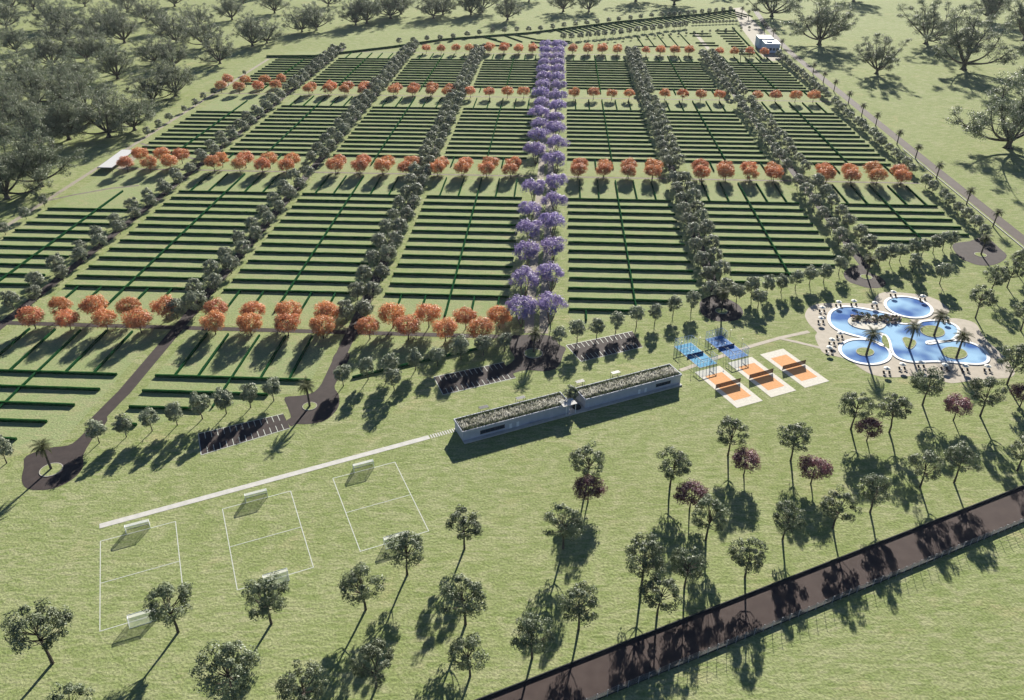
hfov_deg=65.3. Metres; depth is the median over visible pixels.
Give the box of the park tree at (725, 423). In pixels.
[716,415,749,455]
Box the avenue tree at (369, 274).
[355,264,373,282]
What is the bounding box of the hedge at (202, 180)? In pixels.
[190,173,210,189]
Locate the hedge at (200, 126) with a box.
[174,125,235,127]
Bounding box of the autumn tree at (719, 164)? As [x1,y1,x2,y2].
[716,160,733,171]
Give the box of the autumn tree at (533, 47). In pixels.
[528,45,536,52]
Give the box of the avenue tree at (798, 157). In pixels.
[793,152,805,164]
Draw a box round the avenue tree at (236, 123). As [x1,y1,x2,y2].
[233,119,240,126]
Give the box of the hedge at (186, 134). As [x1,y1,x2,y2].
[162,133,213,135]
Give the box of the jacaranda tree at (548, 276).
[534,261,564,290]
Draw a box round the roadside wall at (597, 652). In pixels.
[475,485,1023,699]
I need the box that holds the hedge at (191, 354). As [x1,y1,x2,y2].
[174,332,207,373]
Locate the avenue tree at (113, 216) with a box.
[107,213,120,223]
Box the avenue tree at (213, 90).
[209,87,216,93]
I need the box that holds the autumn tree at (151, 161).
[138,154,156,171]
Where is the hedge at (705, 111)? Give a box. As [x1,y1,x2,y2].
[667,110,734,112]
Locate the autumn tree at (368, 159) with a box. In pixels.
[356,153,371,164]
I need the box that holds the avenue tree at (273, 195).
[266,191,279,203]
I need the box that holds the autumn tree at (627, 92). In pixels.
[624,89,634,99]
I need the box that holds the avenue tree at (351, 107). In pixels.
[347,105,355,114]
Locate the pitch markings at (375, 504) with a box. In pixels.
[333,462,428,551]
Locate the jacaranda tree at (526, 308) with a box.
[505,294,539,326]
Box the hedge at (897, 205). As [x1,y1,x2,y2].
[841,203,937,206]
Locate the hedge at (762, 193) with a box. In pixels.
[756,183,767,201]
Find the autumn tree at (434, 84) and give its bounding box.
[426,82,438,90]
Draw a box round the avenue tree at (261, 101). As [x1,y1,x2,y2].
[259,98,266,108]
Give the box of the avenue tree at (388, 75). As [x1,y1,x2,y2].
[384,72,392,79]
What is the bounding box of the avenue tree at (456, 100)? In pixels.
[452,96,462,105]
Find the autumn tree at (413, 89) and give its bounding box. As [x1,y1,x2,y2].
[406,85,418,96]
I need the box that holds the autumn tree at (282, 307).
[274,300,302,323]
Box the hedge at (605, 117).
[567,116,643,118]
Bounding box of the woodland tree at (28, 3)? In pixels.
[15,0,45,9]
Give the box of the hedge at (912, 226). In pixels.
[857,224,960,228]
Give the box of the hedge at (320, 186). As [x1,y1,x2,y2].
[315,175,328,192]
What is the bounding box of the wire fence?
[583,519,1021,699]
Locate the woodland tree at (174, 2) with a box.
[165,0,181,6]
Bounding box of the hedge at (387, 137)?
[348,136,428,138]
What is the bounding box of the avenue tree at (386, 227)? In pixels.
[378,218,393,233]
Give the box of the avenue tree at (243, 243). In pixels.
[232,239,251,256]
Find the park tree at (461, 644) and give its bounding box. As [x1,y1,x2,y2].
[447,631,490,676]
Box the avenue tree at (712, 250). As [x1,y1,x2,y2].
[706,247,723,263]
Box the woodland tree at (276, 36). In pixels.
[244,14,283,42]
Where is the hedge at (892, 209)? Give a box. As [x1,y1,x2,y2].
[869,185,925,244]
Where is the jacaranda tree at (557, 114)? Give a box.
[545,110,564,121]
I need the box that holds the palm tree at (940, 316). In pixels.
[930,309,950,335]
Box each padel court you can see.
[674,335,717,367]
[705,328,749,359]
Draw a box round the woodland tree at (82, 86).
[45,71,117,114]
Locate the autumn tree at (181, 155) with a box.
[172,147,189,163]
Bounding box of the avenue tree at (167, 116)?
[164,113,173,119]
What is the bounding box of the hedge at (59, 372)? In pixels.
[0,369,117,375]
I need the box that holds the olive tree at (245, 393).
[239,383,257,407]
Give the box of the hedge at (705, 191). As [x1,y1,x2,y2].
[701,182,710,200]
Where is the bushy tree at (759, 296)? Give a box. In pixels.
[751,289,767,307]
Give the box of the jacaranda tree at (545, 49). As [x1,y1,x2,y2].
[539,44,551,52]
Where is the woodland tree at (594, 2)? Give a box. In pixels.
[578,0,602,11]
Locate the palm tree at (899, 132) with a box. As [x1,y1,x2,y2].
[896,129,903,143]
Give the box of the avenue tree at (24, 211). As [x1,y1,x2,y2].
[17,206,30,218]
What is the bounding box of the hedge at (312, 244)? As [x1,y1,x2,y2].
[261,242,375,246]
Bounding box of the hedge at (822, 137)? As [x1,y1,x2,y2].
[788,102,848,163]
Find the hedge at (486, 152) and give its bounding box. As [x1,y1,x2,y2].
[446,151,527,153]
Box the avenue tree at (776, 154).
[772,148,787,163]
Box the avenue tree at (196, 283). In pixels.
[184,278,202,291]
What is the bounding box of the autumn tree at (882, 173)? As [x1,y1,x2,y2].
[867,168,888,184]
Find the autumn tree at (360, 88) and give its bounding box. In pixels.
[356,85,366,96]
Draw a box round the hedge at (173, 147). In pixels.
[142,146,205,148]
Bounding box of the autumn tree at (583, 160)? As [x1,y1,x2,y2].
[571,157,588,168]
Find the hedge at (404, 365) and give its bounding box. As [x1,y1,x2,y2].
[352,347,477,377]
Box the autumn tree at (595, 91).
[588,87,599,99]
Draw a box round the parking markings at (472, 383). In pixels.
[434,362,512,394]
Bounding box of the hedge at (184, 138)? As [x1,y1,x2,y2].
[155,137,214,139]
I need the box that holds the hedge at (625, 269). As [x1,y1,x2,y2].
[569,267,692,272]
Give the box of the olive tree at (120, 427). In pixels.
[111,413,132,436]
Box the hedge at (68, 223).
[26,221,109,224]
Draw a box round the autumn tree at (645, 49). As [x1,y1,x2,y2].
[641,46,649,52]
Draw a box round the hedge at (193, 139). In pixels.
[164,100,247,160]
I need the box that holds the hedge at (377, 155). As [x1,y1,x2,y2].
[333,154,420,156]
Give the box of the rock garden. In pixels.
[848,311,900,329]
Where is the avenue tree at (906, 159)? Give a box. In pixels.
[901,156,912,166]
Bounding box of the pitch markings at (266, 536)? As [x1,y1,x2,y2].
[222,491,313,589]
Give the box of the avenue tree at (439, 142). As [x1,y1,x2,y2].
[434,138,444,148]
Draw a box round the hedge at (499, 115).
[460,115,531,116]
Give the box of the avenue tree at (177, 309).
[163,298,187,318]
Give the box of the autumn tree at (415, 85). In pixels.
[408,82,420,89]
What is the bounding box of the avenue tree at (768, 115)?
[761,112,774,125]
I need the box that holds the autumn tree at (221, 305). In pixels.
[201,297,227,318]
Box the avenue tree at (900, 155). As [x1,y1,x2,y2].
[895,152,905,161]
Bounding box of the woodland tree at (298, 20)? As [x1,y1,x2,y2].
[281,4,319,31]
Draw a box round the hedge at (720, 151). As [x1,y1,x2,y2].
[680,150,762,153]
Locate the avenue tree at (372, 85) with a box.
[366,82,375,92]
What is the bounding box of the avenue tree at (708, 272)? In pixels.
[698,266,714,281]
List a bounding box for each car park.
[199,414,289,453]
[434,362,515,393]
[567,331,641,360]
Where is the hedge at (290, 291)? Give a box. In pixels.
[223,288,348,293]
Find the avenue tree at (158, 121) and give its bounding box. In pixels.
[153,119,161,126]
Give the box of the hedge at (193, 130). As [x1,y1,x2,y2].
[168,129,226,131]
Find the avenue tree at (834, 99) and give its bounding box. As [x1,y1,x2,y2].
[830,96,838,103]
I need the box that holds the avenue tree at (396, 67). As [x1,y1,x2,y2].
[391,65,399,71]
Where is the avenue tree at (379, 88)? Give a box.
[372,86,381,96]
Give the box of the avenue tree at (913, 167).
[908,162,917,171]
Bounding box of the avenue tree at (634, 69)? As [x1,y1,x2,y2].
[630,66,638,74]
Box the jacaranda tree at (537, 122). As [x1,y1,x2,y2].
[531,117,547,136]
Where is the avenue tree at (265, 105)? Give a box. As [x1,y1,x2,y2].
[262,101,272,111]
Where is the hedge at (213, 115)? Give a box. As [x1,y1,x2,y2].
[191,114,246,116]
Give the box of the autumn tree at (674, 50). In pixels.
[670,45,680,55]
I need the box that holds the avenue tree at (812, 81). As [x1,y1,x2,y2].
[809,79,816,87]
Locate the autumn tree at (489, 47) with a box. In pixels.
[484,44,492,50]
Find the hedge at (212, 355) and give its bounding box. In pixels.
[197,333,228,374]
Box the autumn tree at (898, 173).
[893,168,912,184]
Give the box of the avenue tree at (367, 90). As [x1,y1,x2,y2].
[362,88,370,95]
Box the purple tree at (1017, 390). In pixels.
[1009,382,1023,406]
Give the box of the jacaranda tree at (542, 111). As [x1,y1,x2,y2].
[527,104,550,119]
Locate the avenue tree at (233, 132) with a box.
[227,129,238,138]
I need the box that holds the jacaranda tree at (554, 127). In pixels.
[543,121,566,137]
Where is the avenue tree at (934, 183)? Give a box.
[927,180,939,190]
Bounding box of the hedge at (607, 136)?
[567,135,649,137]
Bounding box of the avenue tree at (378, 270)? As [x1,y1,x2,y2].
[373,262,390,280]
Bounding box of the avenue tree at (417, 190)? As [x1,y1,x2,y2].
[409,182,423,194]
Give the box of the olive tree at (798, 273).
[789,269,804,287]
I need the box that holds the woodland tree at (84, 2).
[72,0,92,6]
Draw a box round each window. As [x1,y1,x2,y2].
[480,424,504,433]
[656,380,670,386]
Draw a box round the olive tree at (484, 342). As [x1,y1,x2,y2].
[474,334,492,355]
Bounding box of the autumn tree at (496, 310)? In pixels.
[486,305,511,328]
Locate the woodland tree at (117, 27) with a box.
[94,4,141,43]
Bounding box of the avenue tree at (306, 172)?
[301,166,314,177]
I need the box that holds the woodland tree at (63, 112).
[21,88,101,140]
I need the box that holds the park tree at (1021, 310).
[1013,301,1023,330]
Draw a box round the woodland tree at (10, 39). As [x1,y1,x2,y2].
[0,20,32,52]
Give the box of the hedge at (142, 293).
[130,288,148,306]
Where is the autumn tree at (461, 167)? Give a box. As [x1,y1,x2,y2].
[452,159,470,176]
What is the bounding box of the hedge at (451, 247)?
[405,246,514,250]
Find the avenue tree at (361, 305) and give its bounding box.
[353,299,372,317]
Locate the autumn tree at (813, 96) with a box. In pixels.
[807,89,820,102]
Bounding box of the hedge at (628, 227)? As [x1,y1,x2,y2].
[568,225,679,229]
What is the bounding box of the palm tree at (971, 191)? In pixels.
[964,187,975,204]
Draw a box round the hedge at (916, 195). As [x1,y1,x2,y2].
[906,185,927,204]
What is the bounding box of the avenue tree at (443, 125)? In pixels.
[439,123,451,131]
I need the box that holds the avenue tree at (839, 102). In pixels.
[834,100,842,107]
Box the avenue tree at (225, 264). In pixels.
[219,253,240,273]
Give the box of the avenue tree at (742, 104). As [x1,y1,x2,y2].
[737,101,746,111]
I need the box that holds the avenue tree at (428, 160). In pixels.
[424,155,435,163]
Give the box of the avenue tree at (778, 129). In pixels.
[772,127,781,134]
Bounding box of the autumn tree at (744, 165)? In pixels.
[739,161,757,176]
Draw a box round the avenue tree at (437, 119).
[433,115,445,125]
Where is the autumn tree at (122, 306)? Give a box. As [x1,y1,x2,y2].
[115,296,141,319]
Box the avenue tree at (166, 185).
[158,182,172,195]
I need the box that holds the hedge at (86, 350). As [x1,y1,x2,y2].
[65,330,107,370]
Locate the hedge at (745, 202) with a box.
[701,200,798,204]
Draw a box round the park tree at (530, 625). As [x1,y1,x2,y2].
[510,610,555,659]
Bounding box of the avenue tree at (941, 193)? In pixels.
[938,188,948,199]
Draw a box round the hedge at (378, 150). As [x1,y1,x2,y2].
[337,149,423,152]
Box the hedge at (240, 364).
[211,334,259,407]
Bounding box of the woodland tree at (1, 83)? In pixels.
[0,62,11,94]
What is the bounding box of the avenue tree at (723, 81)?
[719,77,729,84]
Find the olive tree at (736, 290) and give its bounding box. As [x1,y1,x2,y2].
[730,283,745,302]
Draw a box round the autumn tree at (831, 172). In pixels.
[818,166,836,183]
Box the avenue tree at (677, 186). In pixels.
[670,181,684,194]
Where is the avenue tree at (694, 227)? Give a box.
[685,222,700,236]
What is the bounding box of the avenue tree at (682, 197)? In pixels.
[675,191,687,202]
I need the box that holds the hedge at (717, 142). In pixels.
[677,141,756,143]
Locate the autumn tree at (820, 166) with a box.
[814,162,832,172]
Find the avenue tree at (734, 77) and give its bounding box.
[729,74,739,81]
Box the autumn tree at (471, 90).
[465,86,475,97]
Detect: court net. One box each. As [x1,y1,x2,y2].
[687,351,703,356]
[715,378,740,388]
[718,343,734,348]
[749,368,773,378]
[782,360,805,369]
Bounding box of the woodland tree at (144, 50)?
[127,33,169,64]
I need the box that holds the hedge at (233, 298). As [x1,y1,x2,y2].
[227,290,240,307]
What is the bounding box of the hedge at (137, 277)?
[77,274,204,279]
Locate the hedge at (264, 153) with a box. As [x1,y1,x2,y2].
[224,152,305,154]
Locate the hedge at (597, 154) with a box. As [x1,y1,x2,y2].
[567,153,655,155]
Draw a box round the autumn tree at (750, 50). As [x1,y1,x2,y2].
[745,46,754,56]
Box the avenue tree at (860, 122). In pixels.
[856,118,866,129]
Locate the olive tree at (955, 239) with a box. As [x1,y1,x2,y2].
[948,231,960,247]
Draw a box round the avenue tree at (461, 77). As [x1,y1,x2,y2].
[456,75,463,82]
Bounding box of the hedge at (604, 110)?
[567,109,641,111]
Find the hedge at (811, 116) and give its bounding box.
[771,115,838,117]
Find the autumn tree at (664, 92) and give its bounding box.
[659,88,670,100]
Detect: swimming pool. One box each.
[827,306,989,364]
[838,338,891,364]
[884,296,933,318]
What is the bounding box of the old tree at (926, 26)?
[896,0,967,44]
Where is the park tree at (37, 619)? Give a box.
[0,597,74,664]
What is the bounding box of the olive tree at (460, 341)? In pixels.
[448,334,469,359]
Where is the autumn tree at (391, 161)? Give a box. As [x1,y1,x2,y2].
[380,155,395,170]
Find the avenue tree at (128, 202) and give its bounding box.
[123,197,138,209]
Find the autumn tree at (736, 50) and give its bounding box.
[730,47,738,56]
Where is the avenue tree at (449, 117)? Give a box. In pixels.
[445,114,455,124]
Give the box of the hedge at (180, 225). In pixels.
[138,224,249,227]
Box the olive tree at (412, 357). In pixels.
[405,348,422,370]
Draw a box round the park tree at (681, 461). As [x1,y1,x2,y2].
[656,446,691,487]
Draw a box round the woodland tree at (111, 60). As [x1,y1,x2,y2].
[83,39,138,79]
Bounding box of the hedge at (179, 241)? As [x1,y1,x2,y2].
[120,239,235,243]
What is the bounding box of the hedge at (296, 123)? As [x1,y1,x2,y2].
[260,123,333,124]
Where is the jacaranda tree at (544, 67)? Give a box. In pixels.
[536,63,550,72]
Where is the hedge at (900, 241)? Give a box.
[871,240,927,242]
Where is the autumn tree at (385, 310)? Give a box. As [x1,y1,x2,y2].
[377,302,405,326]
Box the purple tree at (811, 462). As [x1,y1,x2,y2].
[797,454,833,483]
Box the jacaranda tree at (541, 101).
[534,95,549,109]
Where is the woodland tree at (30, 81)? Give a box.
[0,59,66,103]
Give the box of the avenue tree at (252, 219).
[243,216,259,226]
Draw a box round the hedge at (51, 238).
[3,236,90,240]
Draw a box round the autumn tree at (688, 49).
[684,46,694,53]
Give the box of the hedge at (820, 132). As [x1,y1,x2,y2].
[786,131,854,132]
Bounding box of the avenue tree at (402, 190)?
[399,185,412,198]
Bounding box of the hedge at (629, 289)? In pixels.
[568,287,699,292]
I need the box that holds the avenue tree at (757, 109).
[754,104,763,112]
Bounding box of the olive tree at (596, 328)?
[588,317,604,337]
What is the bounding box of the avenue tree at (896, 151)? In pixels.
[890,147,901,157]
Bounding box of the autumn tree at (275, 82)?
[269,79,281,88]
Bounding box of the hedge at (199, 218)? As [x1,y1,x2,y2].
[146,216,246,220]
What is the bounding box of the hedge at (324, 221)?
[280,219,385,223]
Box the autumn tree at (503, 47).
[498,44,507,52]
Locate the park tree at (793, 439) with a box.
[777,422,812,460]
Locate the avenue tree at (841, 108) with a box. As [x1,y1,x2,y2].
[838,103,846,111]
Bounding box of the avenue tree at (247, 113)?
[241,110,250,121]
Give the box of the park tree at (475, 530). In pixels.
[445,503,483,549]
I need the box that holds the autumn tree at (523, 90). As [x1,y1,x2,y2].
[518,86,529,98]
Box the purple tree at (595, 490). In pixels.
[571,473,607,502]
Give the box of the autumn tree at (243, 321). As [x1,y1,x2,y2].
[236,312,262,335]
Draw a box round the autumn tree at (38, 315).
[15,305,44,328]
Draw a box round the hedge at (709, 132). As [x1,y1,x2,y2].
[692,100,727,162]
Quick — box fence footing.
[591,520,1023,699]
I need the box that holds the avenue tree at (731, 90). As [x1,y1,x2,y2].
[726,87,735,94]
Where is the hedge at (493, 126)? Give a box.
[456,126,530,127]
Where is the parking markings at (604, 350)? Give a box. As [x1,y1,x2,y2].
[566,331,640,360]
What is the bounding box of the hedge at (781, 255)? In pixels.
[723,253,835,257]
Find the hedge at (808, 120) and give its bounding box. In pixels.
[773,119,842,121]
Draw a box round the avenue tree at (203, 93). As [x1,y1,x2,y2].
[199,92,206,97]
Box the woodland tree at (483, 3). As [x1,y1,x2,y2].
[463,0,500,12]
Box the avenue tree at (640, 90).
[638,87,646,92]
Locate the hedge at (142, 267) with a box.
[88,265,208,269]
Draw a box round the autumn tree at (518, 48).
[513,44,522,52]
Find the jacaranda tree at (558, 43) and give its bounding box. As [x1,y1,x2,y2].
[552,39,567,51]
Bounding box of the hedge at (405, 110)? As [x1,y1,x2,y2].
[370,110,437,111]
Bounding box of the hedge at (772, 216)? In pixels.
[707,214,807,217]
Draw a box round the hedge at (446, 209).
[421,208,519,211]
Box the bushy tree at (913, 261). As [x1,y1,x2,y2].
[908,252,922,272]
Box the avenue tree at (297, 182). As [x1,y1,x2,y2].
[293,177,306,190]
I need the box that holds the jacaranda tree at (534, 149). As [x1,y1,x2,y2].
[522,141,547,164]
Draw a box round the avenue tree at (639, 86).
[635,81,644,89]
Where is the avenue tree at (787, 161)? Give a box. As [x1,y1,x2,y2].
[779,158,793,169]
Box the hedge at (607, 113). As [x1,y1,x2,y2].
[567,113,642,114]
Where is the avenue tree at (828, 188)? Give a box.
[818,184,832,196]
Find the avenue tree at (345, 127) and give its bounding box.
[338,123,351,132]
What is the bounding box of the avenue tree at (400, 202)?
[393,195,405,210]
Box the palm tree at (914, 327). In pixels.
[904,319,923,348]
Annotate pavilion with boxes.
[755,35,781,52]
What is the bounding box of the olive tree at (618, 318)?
[609,310,624,331]
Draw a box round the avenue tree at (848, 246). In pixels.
[841,243,857,258]
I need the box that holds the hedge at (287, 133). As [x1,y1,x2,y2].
[265,95,326,153]
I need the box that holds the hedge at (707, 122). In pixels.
[671,121,741,123]
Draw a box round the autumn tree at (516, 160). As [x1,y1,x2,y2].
[505,156,521,167]
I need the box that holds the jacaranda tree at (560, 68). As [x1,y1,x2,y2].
[549,64,565,80]
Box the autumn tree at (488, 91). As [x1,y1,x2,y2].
[483,86,494,97]
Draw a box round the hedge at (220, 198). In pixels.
[171,196,272,200]
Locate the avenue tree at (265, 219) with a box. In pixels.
[260,211,275,226]
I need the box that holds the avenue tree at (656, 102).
[651,100,661,108]
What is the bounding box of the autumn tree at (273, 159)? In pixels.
[260,151,277,168]
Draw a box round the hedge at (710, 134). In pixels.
[673,133,750,135]
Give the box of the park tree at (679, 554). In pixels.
[667,546,708,587]
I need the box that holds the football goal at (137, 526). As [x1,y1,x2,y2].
[124,519,150,533]
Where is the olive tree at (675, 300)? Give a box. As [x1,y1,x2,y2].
[667,294,682,312]
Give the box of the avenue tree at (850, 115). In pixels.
[847,111,854,119]
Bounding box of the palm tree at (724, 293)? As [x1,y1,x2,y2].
[714,287,730,309]
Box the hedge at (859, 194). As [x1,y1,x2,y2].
[850,184,868,203]
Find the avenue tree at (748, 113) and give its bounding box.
[744,111,754,119]
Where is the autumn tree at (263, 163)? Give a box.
[253,157,270,173]
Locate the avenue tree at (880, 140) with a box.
[876,135,887,145]
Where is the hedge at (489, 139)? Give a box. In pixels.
[451,138,529,140]
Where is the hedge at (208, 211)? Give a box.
[155,209,257,213]
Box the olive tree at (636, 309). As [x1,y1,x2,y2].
[628,305,645,326]
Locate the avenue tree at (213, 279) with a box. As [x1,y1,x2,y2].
[203,272,222,291]
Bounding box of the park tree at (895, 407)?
[875,392,913,432]
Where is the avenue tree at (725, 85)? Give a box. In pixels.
[722,81,731,90]
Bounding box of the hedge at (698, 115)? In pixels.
[666,114,736,116]
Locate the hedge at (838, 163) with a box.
[808,162,890,164]
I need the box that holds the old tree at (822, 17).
[779,0,858,45]
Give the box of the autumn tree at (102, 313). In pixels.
[89,307,118,330]
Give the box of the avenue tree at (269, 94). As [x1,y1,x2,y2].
[265,92,276,100]
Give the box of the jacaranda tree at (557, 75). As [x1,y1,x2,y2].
[548,71,564,81]
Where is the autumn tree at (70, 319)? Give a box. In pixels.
[53,308,79,330]
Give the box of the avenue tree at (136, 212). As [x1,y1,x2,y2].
[127,206,140,218]
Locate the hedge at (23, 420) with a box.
[0,418,47,422]
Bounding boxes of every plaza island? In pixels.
[39,463,62,476]
[302,402,316,409]
[524,348,542,357]
[715,308,727,313]
[860,274,871,278]
[974,252,986,256]
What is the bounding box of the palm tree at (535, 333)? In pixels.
[527,326,542,351]
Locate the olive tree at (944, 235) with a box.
[939,231,953,250]
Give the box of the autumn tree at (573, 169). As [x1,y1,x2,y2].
[569,163,587,179]
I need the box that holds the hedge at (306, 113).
[273,112,341,113]
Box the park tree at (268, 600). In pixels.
[241,571,289,624]
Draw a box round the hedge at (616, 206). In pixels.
[568,204,672,208]
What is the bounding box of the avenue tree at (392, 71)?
[389,69,396,75]
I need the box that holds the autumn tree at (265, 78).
[258,74,270,82]
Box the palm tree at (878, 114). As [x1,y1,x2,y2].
[874,112,881,125]
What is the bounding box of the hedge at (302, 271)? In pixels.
[240,269,355,273]
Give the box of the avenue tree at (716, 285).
[701,280,720,297]
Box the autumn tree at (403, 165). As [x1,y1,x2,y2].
[396,160,411,173]
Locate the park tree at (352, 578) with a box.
[337,561,385,610]
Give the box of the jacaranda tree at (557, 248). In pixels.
[540,235,566,262]
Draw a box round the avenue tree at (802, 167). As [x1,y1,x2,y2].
[799,160,810,169]
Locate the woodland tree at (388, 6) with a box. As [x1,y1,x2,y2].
[367,0,414,18]
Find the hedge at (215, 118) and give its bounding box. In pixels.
[185,118,242,119]
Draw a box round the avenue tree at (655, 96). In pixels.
[650,94,658,101]
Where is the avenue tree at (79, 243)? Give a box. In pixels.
[71,239,87,253]
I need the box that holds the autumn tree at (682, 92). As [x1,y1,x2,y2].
[676,88,688,100]
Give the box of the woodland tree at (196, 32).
[174,16,224,46]
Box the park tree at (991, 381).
[968,376,1008,416]
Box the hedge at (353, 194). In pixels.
[302,193,402,196]
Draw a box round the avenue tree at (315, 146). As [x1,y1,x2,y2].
[311,142,323,151]
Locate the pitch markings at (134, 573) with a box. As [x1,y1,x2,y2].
[99,521,184,631]
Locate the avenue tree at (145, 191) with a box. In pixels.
[140,187,152,200]
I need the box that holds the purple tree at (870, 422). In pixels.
[853,416,884,440]
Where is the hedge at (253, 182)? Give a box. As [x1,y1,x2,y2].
[245,174,262,190]
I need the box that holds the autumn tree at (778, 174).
[765,165,783,182]
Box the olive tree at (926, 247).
[919,238,932,253]
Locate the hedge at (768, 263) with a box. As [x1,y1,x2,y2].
[727,262,834,266]
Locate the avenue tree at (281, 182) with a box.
[276,179,290,190]
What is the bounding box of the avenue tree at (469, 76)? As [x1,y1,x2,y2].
[464,74,472,82]
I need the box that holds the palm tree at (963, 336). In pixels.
[953,327,973,357]
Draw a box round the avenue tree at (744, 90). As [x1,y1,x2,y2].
[739,87,748,96]
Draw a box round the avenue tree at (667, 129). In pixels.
[660,125,672,136]
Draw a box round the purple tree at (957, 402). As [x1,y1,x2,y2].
[943,392,973,420]
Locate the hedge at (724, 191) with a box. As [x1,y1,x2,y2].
[719,182,729,200]
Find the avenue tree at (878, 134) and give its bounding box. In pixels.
[873,132,883,143]
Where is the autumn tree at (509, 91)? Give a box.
[501,86,513,98]
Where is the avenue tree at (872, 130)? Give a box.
[868,127,878,138]
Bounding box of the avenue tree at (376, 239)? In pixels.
[370,232,386,247]
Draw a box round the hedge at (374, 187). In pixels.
[370,176,381,193]
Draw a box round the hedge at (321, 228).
[274,227,380,230]
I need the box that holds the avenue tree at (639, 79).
[635,76,644,84]
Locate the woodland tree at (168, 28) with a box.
[145,7,196,42]
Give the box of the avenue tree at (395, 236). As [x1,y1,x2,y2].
[386,230,404,249]
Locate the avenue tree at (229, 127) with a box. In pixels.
[225,124,235,131]
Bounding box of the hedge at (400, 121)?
[361,120,438,122]
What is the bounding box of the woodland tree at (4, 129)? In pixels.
[0,109,9,142]
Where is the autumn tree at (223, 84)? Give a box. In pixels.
[214,80,226,92]
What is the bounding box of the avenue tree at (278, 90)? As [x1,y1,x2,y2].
[274,88,281,96]
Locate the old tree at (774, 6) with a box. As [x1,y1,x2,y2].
[740,0,802,16]
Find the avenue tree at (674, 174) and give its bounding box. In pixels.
[665,169,680,186]
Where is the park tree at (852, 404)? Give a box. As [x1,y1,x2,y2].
[837,391,875,429]
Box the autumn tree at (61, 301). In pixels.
[47,296,73,314]
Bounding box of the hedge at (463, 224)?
[415,222,517,226]
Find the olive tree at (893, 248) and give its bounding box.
[883,243,899,263]
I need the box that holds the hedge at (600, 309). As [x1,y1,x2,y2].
[569,308,631,311]
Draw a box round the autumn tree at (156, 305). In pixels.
[149,294,175,319]
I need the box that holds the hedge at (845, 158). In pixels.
[805,157,885,159]
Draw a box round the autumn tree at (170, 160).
[159,153,177,167]
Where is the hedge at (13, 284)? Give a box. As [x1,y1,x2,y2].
[0,283,31,285]
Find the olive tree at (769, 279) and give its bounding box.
[761,274,775,292]
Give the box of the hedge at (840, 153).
[798,152,879,154]
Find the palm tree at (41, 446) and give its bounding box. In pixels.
[31,437,53,468]
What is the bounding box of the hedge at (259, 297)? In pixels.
[250,291,263,309]
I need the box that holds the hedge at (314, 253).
[255,251,366,255]
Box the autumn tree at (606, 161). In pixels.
[597,159,612,168]
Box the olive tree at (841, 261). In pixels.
[834,256,848,274]
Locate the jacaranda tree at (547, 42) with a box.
[539,39,552,46]
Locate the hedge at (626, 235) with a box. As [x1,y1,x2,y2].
[569,233,681,237]
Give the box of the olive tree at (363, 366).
[358,357,374,379]
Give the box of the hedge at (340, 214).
[286,212,387,216]
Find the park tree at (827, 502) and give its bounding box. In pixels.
[820,484,862,528]
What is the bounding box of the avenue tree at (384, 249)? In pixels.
[379,244,397,264]
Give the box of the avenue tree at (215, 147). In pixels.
[207,144,219,154]
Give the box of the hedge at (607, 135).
[601,100,613,169]
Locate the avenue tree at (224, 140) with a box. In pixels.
[218,137,229,145]
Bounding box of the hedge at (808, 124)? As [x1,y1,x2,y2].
[777,123,846,125]
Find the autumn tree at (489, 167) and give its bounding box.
[477,161,495,177]
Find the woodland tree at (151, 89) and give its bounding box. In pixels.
[121,61,180,101]
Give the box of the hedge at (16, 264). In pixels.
[0,263,50,266]
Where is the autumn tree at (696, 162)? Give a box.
[690,158,709,169]
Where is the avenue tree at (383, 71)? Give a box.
[379,69,386,76]
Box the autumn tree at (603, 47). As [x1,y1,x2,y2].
[597,45,607,52]
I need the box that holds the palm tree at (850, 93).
[846,90,852,103]
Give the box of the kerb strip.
[587,519,1023,699]
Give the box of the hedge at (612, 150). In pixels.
[567,149,654,151]
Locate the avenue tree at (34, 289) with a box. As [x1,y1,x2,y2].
[25,285,41,301]
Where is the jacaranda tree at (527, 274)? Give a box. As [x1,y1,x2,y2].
[507,265,542,296]
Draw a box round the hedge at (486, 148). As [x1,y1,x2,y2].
[447,147,521,149]
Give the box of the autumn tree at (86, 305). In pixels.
[77,294,109,314]
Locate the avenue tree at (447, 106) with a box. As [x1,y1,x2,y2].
[440,103,450,112]
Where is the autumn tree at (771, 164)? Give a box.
[764,161,781,172]
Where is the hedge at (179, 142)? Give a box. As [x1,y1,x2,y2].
[149,142,211,143]
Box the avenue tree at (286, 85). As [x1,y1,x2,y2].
[282,83,289,89]
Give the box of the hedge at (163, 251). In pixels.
[104,173,245,307]
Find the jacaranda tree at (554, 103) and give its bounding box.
[548,98,566,117]
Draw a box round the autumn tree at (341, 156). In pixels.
[332,154,346,163]
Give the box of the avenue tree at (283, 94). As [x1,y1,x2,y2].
[277,90,285,99]
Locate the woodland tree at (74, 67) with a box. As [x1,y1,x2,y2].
[44,45,100,93]
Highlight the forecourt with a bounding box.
[694,7,781,60]
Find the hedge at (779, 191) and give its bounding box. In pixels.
[774,183,787,201]
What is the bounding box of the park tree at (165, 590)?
[141,581,192,633]
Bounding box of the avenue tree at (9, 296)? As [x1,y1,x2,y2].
[0,290,19,308]
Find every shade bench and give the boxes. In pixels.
[479,405,488,411]
[515,395,525,401]
[575,379,584,385]
[610,370,619,377]
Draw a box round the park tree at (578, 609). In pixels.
[557,580,599,630]
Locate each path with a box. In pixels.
[50,51,919,200]
[99,428,456,527]
[679,331,839,370]
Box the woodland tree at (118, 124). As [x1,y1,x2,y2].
[56,82,142,140]
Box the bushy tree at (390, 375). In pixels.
[383,367,401,390]
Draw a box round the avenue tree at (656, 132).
[652,129,663,140]
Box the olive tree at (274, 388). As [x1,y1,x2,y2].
[260,376,281,400]

